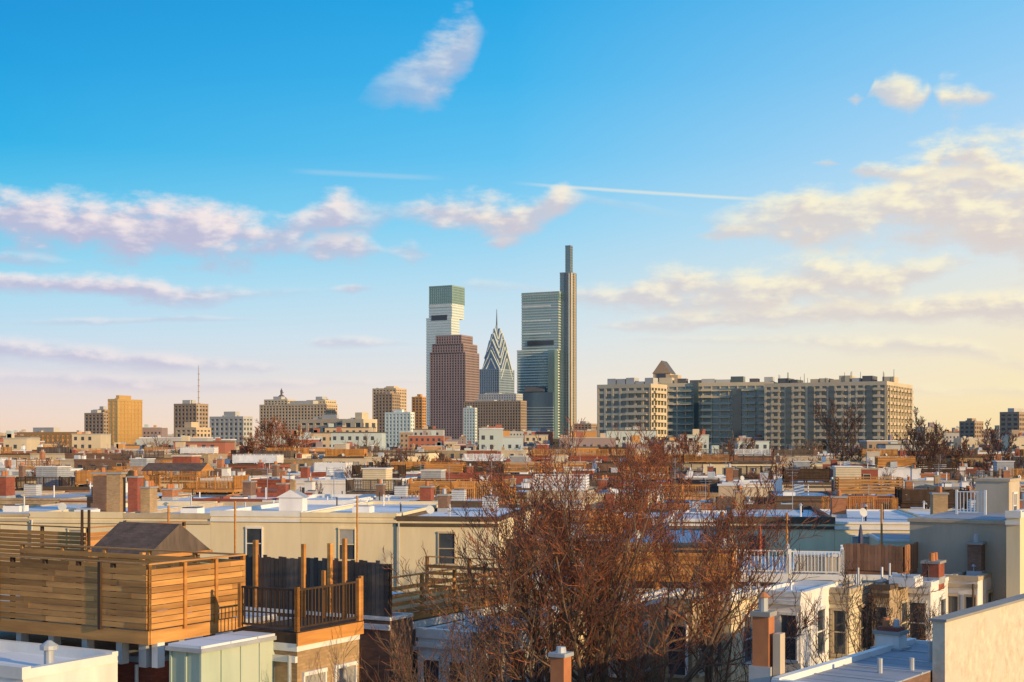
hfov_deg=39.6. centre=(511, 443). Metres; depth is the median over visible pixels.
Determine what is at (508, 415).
gray office block
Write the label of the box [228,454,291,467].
row house
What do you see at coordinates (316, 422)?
tan apartment building
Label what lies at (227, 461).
row house
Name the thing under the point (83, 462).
row house
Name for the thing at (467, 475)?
row house
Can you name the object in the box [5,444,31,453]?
row house
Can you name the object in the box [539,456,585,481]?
row house
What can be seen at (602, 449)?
row house
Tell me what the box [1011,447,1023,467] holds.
row house
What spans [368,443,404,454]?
row house
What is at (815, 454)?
row house
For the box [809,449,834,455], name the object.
row house
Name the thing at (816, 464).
row house
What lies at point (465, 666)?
bare tree
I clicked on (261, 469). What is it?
row house
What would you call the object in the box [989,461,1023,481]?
row house
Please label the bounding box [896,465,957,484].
row house
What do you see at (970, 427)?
gray apartment tower
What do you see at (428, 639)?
white row house
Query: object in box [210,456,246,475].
row house
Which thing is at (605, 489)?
row house
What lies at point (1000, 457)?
row house
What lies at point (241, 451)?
row house
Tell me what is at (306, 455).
row house
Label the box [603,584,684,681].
tan brick house
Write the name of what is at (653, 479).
row house
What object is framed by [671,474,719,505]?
row house
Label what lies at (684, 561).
timber roof deck
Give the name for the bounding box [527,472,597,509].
row house
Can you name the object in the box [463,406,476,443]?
white narrow block
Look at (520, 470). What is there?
row house
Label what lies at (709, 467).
row house
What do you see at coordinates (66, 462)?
row house
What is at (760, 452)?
row house
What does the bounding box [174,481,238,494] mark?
row house
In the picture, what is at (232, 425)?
gray apartment block
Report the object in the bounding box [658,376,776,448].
balconied apartment wing
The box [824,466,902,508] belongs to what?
row house
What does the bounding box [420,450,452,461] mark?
bare tree
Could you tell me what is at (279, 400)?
tan institution block
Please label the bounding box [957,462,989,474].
row house
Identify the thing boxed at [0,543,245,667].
wooden roof deck
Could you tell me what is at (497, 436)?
distant rooftops
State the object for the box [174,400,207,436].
tan apartment tower
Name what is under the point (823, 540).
row house
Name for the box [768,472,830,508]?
row house
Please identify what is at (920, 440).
bare tree
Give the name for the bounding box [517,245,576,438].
stepped glass skyscraper
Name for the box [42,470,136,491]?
row house
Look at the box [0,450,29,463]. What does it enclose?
row house
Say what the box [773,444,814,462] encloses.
row house
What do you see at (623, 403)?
corner apartment wing
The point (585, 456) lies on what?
row house
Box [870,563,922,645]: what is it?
stone row house
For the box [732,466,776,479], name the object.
row house
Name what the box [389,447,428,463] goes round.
bare tree
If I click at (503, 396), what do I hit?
office block
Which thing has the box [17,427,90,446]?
orange apartment building
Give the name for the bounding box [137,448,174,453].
row house
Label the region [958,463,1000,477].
row house
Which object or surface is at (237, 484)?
timber roof deck
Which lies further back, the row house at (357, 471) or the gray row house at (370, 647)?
the row house at (357, 471)
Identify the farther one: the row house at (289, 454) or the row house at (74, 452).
the row house at (74, 452)
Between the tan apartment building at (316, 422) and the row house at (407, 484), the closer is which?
the row house at (407, 484)
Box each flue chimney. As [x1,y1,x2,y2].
[548,646,573,681]
[749,592,784,681]
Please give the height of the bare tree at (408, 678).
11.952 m
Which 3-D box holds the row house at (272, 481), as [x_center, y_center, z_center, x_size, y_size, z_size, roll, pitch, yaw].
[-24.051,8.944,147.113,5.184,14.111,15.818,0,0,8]
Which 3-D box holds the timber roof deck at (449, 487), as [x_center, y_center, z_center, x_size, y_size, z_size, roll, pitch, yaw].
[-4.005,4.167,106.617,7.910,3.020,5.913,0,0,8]
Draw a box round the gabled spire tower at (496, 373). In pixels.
[479,310,513,393]
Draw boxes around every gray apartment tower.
[959,418,982,443]
[1000,408,1023,437]
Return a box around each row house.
[0,447,11,453]
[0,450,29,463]
[0,457,18,475]
[0,459,71,467]
[0,462,35,486]
[0,471,91,507]
[0,496,86,561]
[0,639,117,681]
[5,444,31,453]
[6,457,82,475]
[15,466,75,490]
[15,491,64,495]
[29,490,216,560]
[30,447,74,458]
[32,443,77,452]
[37,450,80,467]
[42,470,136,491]
[59,478,195,502]
[65,448,120,458]
[74,453,112,470]
[75,448,101,452]
[81,466,126,484]
[98,448,142,458]
[112,450,171,465]
[112,458,157,475]
[123,481,277,574]
[126,484,229,502]
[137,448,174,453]
[139,443,182,457]
[152,455,220,487]
[156,459,202,474]
[171,447,227,462]
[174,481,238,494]
[192,468,312,502]
[197,464,271,493]
[207,461,234,475]
[208,459,230,467]
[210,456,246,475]
[210,497,367,558]
[227,446,263,462]
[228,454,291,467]
[233,460,289,475]
[237,468,299,476]
[246,451,295,458]
[246,606,412,681]
[251,462,316,491]
[261,470,375,501]
[266,447,312,457]
[268,460,314,474]
[279,468,311,476]
[283,451,324,471]
[292,463,350,493]
[300,495,437,591]
[304,467,342,493]
[311,462,351,476]
[322,444,376,464]
[326,466,351,476]
[346,467,401,494]
[347,463,420,491]
[351,445,389,455]
[359,479,436,501]
[364,448,419,466]
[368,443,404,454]
[390,460,429,474]
[393,446,438,460]
[395,489,532,592]
[404,464,426,494]
[406,443,445,451]
[410,469,462,480]
[415,481,511,503]
[416,606,529,681]
[418,462,465,477]
[438,439,466,460]
[452,445,496,463]
[460,454,505,470]
[460,462,504,480]
[467,445,496,457]
[479,461,531,503]
[497,443,530,457]
[497,456,545,483]
[503,449,550,469]
[510,475,556,487]
[518,508,631,616]
[521,469,549,487]
[526,447,564,455]
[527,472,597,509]
[528,549,711,608]
[528,586,603,681]
[529,444,570,460]
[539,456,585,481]
[544,455,593,471]
[560,467,596,479]
[569,449,610,461]
[569,469,613,488]
[587,475,654,509]
[589,457,629,470]
[592,459,618,479]
[592,488,670,527]
[599,446,629,455]
[608,445,650,461]
[612,466,671,493]
[624,513,707,560]
[632,449,680,468]
[652,475,712,509]
[661,579,726,681]
[666,459,704,477]
[667,478,726,527]
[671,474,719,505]
[684,452,731,474]
[685,467,725,483]
[697,449,732,461]
[704,538,897,589]
[705,464,725,475]
[708,512,728,551]
[713,482,770,509]
[719,572,761,681]
[721,464,772,496]
[726,465,834,556]
[731,453,775,473]
[732,449,771,460]
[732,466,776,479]
[739,449,771,455]
[744,496,791,503]
[757,579,837,672]
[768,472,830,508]
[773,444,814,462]
[775,453,822,472]
[782,467,830,490]
[793,461,830,479]
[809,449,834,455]
[813,448,857,462]
[817,454,870,466]
[820,490,915,557]
[821,487,897,509]
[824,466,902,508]
[828,456,877,484]
[828,568,875,660]
[855,449,897,461]
[866,452,879,466]
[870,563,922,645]
[871,456,920,478]
[873,464,932,487]
[883,487,969,508]
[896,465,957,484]
[898,447,922,455]
[898,486,975,516]
[899,448,942,461]
[904,476,913,487]
[908,552,952,640]
[916,462,957,471]
[917,462,960,479]
[924,472,975,489]
[939,449,984,466]
[946,534,992,612]
[950,470,998,483]
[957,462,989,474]
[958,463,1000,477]
[959,466,1023,497]
[961,447,990,451]
[966,486,974,498]
[972,447,1009,461]
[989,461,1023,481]
[1001,467,1023,487]
[1005,500,1023,597]
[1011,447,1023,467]
[1020,493,1023,508]
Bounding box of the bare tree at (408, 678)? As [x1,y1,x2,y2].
[315,605,499,681]
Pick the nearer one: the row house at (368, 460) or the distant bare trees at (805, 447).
the row house at (368, 460)
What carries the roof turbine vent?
on the white row house at (20, 661)
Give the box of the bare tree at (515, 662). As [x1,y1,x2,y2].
[436,445,705,681]
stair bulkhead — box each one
[85,522,212,598]
[974,478,1020,512]
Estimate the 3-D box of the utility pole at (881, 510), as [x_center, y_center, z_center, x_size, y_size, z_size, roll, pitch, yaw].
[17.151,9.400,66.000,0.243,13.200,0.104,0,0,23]
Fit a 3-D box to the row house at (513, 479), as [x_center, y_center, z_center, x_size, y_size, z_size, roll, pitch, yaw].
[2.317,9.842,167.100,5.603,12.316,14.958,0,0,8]
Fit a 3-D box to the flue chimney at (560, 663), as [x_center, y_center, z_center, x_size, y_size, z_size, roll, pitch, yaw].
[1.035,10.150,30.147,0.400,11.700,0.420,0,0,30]
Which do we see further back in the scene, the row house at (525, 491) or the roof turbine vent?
the row house at (525, 491)
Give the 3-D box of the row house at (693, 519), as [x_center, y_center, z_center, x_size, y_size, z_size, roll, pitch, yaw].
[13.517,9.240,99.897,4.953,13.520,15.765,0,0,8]
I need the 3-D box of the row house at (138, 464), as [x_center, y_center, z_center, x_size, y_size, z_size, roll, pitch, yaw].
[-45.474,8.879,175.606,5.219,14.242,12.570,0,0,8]
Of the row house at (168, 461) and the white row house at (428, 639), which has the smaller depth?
the white row house at (428, 639)
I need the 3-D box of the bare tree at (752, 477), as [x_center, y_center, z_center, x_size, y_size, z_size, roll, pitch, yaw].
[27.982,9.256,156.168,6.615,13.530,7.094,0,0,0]
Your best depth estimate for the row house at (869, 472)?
179.74 m
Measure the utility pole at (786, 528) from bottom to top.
13.000 m
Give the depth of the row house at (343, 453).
244.56 m
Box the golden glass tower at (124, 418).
[108,395,141,443]
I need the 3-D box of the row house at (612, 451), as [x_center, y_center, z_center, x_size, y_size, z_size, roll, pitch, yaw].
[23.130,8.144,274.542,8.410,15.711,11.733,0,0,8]
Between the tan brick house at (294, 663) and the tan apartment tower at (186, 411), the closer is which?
the tan brick house at (294, 663)
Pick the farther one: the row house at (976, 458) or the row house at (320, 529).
the row house at (976, 458)
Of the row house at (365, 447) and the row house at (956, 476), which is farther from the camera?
the row house at (365, 447)
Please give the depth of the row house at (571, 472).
171.58 m
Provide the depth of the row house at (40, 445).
368.85 m
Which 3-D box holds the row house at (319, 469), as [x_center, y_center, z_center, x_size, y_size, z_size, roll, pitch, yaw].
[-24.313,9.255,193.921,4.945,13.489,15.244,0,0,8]
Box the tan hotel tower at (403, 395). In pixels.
[372,386,406,418]
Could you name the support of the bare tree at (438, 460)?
on the ground
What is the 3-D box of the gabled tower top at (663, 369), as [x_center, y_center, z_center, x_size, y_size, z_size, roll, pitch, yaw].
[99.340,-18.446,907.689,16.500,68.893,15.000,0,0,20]
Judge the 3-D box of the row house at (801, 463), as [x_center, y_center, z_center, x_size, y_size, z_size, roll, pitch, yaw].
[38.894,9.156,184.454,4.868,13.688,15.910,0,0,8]
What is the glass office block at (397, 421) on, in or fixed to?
on the ground
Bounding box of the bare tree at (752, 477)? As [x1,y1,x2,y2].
[745,468,774,479]
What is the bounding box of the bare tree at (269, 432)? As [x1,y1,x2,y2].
[254,415,292,450]
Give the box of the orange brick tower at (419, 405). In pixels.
[412,394,425,428]
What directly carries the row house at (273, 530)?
on the ground
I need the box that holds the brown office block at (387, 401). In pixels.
[375,391,399,431]
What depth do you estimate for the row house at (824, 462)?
232.52 m
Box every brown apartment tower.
[84,410,107,433]
[98,406,107,412]
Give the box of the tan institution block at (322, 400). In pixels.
[306,397,335,403]
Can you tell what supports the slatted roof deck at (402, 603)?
on the brown brick house at (430, 621)
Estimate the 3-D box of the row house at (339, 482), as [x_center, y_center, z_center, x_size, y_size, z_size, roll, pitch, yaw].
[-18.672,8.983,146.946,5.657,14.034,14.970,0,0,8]
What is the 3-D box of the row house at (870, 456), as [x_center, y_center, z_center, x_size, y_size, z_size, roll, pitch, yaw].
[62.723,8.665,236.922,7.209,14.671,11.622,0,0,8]
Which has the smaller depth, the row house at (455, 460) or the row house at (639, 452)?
the row house at (639, 452)
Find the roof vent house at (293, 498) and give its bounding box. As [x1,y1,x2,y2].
[276,480,308,510]
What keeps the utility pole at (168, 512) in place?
on the ground
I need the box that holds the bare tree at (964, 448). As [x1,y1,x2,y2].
[940,437,988,466]
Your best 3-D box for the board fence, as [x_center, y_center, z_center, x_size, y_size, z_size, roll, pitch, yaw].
[-6.295,4.050,43.466,6.224,2.100,0.250,0,0,30]
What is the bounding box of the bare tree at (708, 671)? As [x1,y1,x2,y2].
[575,442,837,681]
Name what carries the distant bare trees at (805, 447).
on the ground
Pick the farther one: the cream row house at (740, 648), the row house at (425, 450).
the row house at (425, 450)
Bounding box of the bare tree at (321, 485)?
[297,480,324,493]
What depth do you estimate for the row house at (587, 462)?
239.19 m
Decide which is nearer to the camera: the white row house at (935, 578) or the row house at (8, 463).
the white row house at (935, 578)
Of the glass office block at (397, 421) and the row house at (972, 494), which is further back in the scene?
the glass office block at (397, 421)
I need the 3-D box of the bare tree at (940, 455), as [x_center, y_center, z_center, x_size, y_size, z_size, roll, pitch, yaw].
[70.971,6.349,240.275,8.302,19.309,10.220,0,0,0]
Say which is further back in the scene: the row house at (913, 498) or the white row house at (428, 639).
the row house at (913, 498)
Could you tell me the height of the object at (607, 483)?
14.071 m
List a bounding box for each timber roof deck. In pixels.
[141,463,248,494]
[401,479,515,503]
[586,543,736,590]
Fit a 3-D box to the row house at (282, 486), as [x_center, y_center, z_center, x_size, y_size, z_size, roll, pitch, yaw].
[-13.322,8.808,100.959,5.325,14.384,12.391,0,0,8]
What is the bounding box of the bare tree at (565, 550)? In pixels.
[446,417,786,681]
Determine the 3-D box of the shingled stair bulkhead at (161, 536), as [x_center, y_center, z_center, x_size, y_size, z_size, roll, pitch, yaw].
[-12.163,4.320,47.574,2.828,3.360,3.148,0,0,30]
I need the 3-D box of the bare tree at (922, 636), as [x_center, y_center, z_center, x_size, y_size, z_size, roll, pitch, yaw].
[12.449,9.981,48.476,6.568,12.043,3.882,0,0,-23]
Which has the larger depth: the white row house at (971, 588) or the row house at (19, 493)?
the row house at (19, 493)
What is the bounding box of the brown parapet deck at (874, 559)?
[843,542,917,574]
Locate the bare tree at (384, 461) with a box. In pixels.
[372,451,403,467]
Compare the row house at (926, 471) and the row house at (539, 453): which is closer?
the row house at (926, 471)
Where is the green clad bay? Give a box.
[165,631,276,681]
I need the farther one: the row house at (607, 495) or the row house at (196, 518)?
the row house at (607, 495)
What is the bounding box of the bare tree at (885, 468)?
[861,466,894,484]
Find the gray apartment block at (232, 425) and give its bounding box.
[210,411,252,445]
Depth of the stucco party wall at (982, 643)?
32.92 m
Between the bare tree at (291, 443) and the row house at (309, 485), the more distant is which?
the bare tree at (291, 443)
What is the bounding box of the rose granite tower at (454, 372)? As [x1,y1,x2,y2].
[430,335,478,439]
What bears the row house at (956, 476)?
on the ground
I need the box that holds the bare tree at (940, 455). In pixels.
[921,427,955,466]
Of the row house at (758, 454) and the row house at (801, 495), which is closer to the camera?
the row house at (801, 495)
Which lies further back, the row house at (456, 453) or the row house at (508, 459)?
the row house at (456, 453)
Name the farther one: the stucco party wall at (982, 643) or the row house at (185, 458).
the row house at (185, 458)
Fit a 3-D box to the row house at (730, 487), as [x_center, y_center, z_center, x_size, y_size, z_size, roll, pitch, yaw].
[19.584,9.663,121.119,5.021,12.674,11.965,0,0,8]
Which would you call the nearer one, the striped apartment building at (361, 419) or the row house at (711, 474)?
the row house at (711, 474)
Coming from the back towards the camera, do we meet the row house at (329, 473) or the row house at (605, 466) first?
the row house at (605, 466)
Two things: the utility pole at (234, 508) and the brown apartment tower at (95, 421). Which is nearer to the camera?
the utility pole at (234, 508)
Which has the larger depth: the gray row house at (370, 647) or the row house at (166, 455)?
the row house at (166, 455)
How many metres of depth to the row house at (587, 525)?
80.89 m
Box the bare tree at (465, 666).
[359,614,525,681]
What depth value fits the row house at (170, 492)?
102.61 m
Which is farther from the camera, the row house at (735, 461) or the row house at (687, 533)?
the row house at (735, 461)
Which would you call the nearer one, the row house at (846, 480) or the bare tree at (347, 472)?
the row house at (846, 480)
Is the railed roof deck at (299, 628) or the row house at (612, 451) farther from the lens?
the row house at (612, 451)
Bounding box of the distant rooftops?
[0,425,1023,457]
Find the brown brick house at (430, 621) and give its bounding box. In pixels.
[413,603,515,681]
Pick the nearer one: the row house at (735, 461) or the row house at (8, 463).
the row house at (8, 463)
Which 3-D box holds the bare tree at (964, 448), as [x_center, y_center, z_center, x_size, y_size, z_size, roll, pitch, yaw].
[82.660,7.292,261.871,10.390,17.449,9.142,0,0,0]
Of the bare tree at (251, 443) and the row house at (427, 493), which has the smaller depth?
the row house at (427, 493)
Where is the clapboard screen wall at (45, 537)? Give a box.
[0,510,185,590]
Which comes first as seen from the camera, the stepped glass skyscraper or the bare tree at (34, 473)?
the bare tree at (34, 473)
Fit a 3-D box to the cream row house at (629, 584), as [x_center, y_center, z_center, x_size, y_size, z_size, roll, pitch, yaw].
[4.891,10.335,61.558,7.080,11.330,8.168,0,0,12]
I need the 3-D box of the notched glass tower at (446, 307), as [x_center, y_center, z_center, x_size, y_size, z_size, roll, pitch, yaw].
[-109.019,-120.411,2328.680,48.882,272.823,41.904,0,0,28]
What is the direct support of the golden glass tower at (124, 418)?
on the ground
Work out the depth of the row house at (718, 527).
77.94 m
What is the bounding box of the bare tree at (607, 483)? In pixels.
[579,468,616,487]
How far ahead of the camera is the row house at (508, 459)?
241.51 m
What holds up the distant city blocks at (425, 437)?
on the ground
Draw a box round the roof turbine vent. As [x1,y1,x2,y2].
[40,640,58,663]
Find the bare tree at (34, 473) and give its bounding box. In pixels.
[26,457,70,475]
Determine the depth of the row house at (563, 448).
308.17 m
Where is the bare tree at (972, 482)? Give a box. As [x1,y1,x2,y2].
[966,470,974,489]
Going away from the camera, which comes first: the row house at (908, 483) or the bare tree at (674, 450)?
the row house at (908, 483)
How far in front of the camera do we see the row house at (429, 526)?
75.67 m
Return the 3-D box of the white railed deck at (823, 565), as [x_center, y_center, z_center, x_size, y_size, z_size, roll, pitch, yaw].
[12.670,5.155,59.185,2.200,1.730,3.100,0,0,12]
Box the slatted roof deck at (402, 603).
[392,556,514,619]
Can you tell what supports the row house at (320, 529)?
on the ground
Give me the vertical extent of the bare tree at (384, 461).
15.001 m
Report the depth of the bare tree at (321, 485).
129.63 m
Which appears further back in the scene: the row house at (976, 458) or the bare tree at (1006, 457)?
the row house at (976, 458)
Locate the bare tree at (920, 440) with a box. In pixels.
[895,406,947,468]
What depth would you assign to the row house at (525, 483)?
148.62 m
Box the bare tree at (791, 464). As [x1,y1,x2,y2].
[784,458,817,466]
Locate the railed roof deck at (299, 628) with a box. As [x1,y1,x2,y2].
[238,538,363,645]
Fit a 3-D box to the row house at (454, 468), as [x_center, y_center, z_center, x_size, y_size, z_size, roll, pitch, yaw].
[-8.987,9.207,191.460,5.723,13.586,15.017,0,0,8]
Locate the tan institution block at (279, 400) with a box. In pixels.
[264,396,295,404]
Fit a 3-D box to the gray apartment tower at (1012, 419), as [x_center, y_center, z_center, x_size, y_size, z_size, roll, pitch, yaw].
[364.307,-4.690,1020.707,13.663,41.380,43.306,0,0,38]
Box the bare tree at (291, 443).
[267,425,316,453]
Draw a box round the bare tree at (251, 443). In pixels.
[238,424,266,453]
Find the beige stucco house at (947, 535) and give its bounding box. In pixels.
[907,490,1005,600]
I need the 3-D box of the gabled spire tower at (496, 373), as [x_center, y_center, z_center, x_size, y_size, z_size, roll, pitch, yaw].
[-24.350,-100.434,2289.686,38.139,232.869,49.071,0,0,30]
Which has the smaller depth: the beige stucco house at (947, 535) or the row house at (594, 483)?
the beige stucco house at (947, 535)
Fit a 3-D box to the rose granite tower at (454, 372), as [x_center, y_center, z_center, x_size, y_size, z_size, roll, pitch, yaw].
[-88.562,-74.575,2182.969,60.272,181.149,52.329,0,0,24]
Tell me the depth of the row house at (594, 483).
145.00 m
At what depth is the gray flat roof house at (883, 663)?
31.23 m
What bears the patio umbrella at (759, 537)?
on the white railed deck at (785, 574)
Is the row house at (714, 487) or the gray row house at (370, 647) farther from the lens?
the row house at (714, 487)
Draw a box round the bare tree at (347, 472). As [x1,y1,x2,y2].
[344,463,361,477]
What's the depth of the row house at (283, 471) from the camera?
168.34 m
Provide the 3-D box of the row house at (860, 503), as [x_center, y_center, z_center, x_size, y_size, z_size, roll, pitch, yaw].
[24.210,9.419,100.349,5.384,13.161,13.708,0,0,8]
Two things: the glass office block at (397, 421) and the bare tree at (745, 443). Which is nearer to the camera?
the bare tree at (745, 443)
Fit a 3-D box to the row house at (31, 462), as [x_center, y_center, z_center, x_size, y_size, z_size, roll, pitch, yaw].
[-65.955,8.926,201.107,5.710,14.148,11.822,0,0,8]
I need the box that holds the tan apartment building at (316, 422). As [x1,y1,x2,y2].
[299,414,341,431]
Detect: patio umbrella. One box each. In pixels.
[754,525,766,571]
[858,523,862,568]
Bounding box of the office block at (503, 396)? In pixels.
[478,393,522,400]
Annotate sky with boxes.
[0,0,1023,440]
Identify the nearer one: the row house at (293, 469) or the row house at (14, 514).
the row house at (14, 514)
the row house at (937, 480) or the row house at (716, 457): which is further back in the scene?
the row house at (716, 457)
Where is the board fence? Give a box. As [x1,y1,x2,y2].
[229,540,391,616]
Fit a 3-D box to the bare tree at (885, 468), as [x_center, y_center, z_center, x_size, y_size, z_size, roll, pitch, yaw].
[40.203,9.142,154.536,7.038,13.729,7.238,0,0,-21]
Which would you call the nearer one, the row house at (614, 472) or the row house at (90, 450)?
the row house at (614, 472)
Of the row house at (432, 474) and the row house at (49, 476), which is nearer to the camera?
the row house at (49, 476)
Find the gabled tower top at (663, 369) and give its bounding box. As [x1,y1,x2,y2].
[652,360,680,382]
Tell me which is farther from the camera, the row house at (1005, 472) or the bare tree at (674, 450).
the bare tree at (674, 450)
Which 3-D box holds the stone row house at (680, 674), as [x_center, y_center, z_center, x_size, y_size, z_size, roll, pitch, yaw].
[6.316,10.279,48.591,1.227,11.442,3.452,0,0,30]
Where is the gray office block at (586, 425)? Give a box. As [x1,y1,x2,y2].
[574,421,596,429]
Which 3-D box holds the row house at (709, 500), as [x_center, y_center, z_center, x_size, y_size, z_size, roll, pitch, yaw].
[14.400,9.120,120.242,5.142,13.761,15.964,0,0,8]
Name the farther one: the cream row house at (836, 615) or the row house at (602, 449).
the row house at (602, 449)
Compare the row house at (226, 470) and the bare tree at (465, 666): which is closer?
the bare tree at (465, 666)
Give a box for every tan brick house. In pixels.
[0,592,403,625]
[272,634,359,681]
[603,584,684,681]
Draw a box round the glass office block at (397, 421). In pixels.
[385,409,414,445]
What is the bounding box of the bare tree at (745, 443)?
[721,437,756,455]
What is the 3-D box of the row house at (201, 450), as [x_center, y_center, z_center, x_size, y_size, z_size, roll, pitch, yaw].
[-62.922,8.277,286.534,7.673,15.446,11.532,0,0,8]
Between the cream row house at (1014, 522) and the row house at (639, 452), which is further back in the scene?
the row house at (639, 452)
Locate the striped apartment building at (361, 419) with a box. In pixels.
[342,412,376,431]
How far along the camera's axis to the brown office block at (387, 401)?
1454.71 m
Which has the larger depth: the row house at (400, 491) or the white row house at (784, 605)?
the row house at (400, 491)
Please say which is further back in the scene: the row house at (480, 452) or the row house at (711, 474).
the row house at (480, 452)
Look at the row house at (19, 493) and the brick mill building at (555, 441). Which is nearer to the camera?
the row house at (19, 493)
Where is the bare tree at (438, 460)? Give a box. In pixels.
[434,456,464,463]
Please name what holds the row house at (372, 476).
on the ground
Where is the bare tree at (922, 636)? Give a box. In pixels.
[785,556,947,672]
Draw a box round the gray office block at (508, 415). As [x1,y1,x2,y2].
[464,400,526,439]
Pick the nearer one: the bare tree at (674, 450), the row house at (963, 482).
the row house at (963, 482)
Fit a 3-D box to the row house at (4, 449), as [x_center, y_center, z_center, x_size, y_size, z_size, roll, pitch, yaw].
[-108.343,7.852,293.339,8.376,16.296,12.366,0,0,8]
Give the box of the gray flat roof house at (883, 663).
[771,638,931,681]
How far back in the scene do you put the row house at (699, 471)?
187.13 m
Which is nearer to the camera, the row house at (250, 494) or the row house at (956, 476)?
the row house at (250, 494)
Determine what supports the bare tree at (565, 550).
on the ground
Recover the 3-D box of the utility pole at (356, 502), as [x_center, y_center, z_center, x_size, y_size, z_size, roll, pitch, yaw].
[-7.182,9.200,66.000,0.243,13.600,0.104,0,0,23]
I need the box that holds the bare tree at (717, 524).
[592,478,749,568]
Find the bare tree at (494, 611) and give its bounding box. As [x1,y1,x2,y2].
[382,520,639,681]
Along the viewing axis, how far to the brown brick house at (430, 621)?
45.15 m
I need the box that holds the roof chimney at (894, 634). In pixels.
[870,617,910,651]
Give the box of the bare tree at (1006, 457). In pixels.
[974,419,1023,476]
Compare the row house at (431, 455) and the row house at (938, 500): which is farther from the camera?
the row house at (431, 455)
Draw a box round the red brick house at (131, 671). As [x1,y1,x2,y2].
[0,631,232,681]
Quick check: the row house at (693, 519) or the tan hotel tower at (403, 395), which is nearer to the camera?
the row house at (693, 519)
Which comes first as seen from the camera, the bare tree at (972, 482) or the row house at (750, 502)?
the row house at (750, 502)
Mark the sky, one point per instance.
(265, 197)
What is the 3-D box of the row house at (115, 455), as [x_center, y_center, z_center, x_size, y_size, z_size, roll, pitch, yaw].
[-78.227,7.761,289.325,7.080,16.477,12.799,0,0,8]
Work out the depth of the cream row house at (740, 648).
49.59 m
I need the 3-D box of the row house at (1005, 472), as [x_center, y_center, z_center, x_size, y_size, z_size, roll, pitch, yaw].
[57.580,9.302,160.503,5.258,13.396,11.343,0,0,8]
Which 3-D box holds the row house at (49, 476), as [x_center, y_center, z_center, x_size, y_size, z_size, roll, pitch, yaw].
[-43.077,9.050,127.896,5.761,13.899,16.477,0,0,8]
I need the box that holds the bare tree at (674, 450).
[638,434,686,474]
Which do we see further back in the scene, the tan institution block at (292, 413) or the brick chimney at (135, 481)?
the tan institution block at (292, 413)
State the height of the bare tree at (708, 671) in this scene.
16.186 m
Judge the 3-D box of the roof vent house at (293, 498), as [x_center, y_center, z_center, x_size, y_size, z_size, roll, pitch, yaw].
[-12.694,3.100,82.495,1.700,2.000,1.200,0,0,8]
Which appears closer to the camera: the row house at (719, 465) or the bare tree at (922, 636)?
the bare tree at (922, 636)
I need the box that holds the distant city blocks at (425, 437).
[0,422,990,450]
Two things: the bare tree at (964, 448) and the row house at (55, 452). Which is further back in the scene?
the row house at (55, 452)
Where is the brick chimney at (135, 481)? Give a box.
[126,471,143,511]
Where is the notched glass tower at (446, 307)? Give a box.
[426,285,464,426]
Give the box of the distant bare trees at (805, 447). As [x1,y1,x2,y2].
[1,430,987,455]
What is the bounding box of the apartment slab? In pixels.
[764,372,913,452]
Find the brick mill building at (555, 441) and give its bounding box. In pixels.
[523,438,558,448]
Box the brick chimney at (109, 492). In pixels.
[90,467,127,511]
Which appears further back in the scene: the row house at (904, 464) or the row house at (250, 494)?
the row house at (904, 464)
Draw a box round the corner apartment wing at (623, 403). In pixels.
[597,378,666,439]
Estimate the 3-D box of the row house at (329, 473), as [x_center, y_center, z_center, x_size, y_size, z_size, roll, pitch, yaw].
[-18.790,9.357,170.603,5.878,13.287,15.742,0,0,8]
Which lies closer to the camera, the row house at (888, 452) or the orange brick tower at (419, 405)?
the row house at (888, 452)
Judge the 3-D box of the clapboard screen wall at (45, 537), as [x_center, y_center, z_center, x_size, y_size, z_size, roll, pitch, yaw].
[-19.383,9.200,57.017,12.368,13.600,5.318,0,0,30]
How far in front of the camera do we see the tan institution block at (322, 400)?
1526.91 m
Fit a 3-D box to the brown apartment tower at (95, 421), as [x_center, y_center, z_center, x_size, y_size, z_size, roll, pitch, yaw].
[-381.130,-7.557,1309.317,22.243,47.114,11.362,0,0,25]
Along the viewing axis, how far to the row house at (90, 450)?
370.51 m
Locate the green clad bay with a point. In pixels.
(242, 656)
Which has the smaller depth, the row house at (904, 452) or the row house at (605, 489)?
the row house at (605, 489)
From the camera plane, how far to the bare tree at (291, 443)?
289.04 m
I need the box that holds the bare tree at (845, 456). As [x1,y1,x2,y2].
[810,396,870,461]
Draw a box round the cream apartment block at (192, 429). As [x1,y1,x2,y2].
[175,422,210,436]
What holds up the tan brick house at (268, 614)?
on the ground
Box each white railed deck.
[729,544,788,589]
[789,545,843,584]
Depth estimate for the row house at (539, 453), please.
273.45 m
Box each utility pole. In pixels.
[166,505,170,521]
[232,501,237,552]
[355,496,359,561]
[785,513,789,545]
[879,504,883,543]
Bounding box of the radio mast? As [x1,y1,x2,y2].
[197,366,199,426]
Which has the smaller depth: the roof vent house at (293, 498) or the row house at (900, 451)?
the roof vent house at (293, 498)
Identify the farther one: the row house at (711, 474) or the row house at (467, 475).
the row house at (467, 475)
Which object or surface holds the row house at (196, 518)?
on the ground
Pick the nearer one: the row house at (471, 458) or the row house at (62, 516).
the row house at (62, 516)
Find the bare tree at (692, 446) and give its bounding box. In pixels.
[671,428,706,462]
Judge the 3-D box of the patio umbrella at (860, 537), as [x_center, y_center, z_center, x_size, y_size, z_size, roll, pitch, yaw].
[15.079,4.415,61.500,0.500,1.970,0.500,0,0,0]
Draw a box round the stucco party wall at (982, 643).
[929,593,1023,681]
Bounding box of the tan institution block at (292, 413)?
[259,401,337,437]

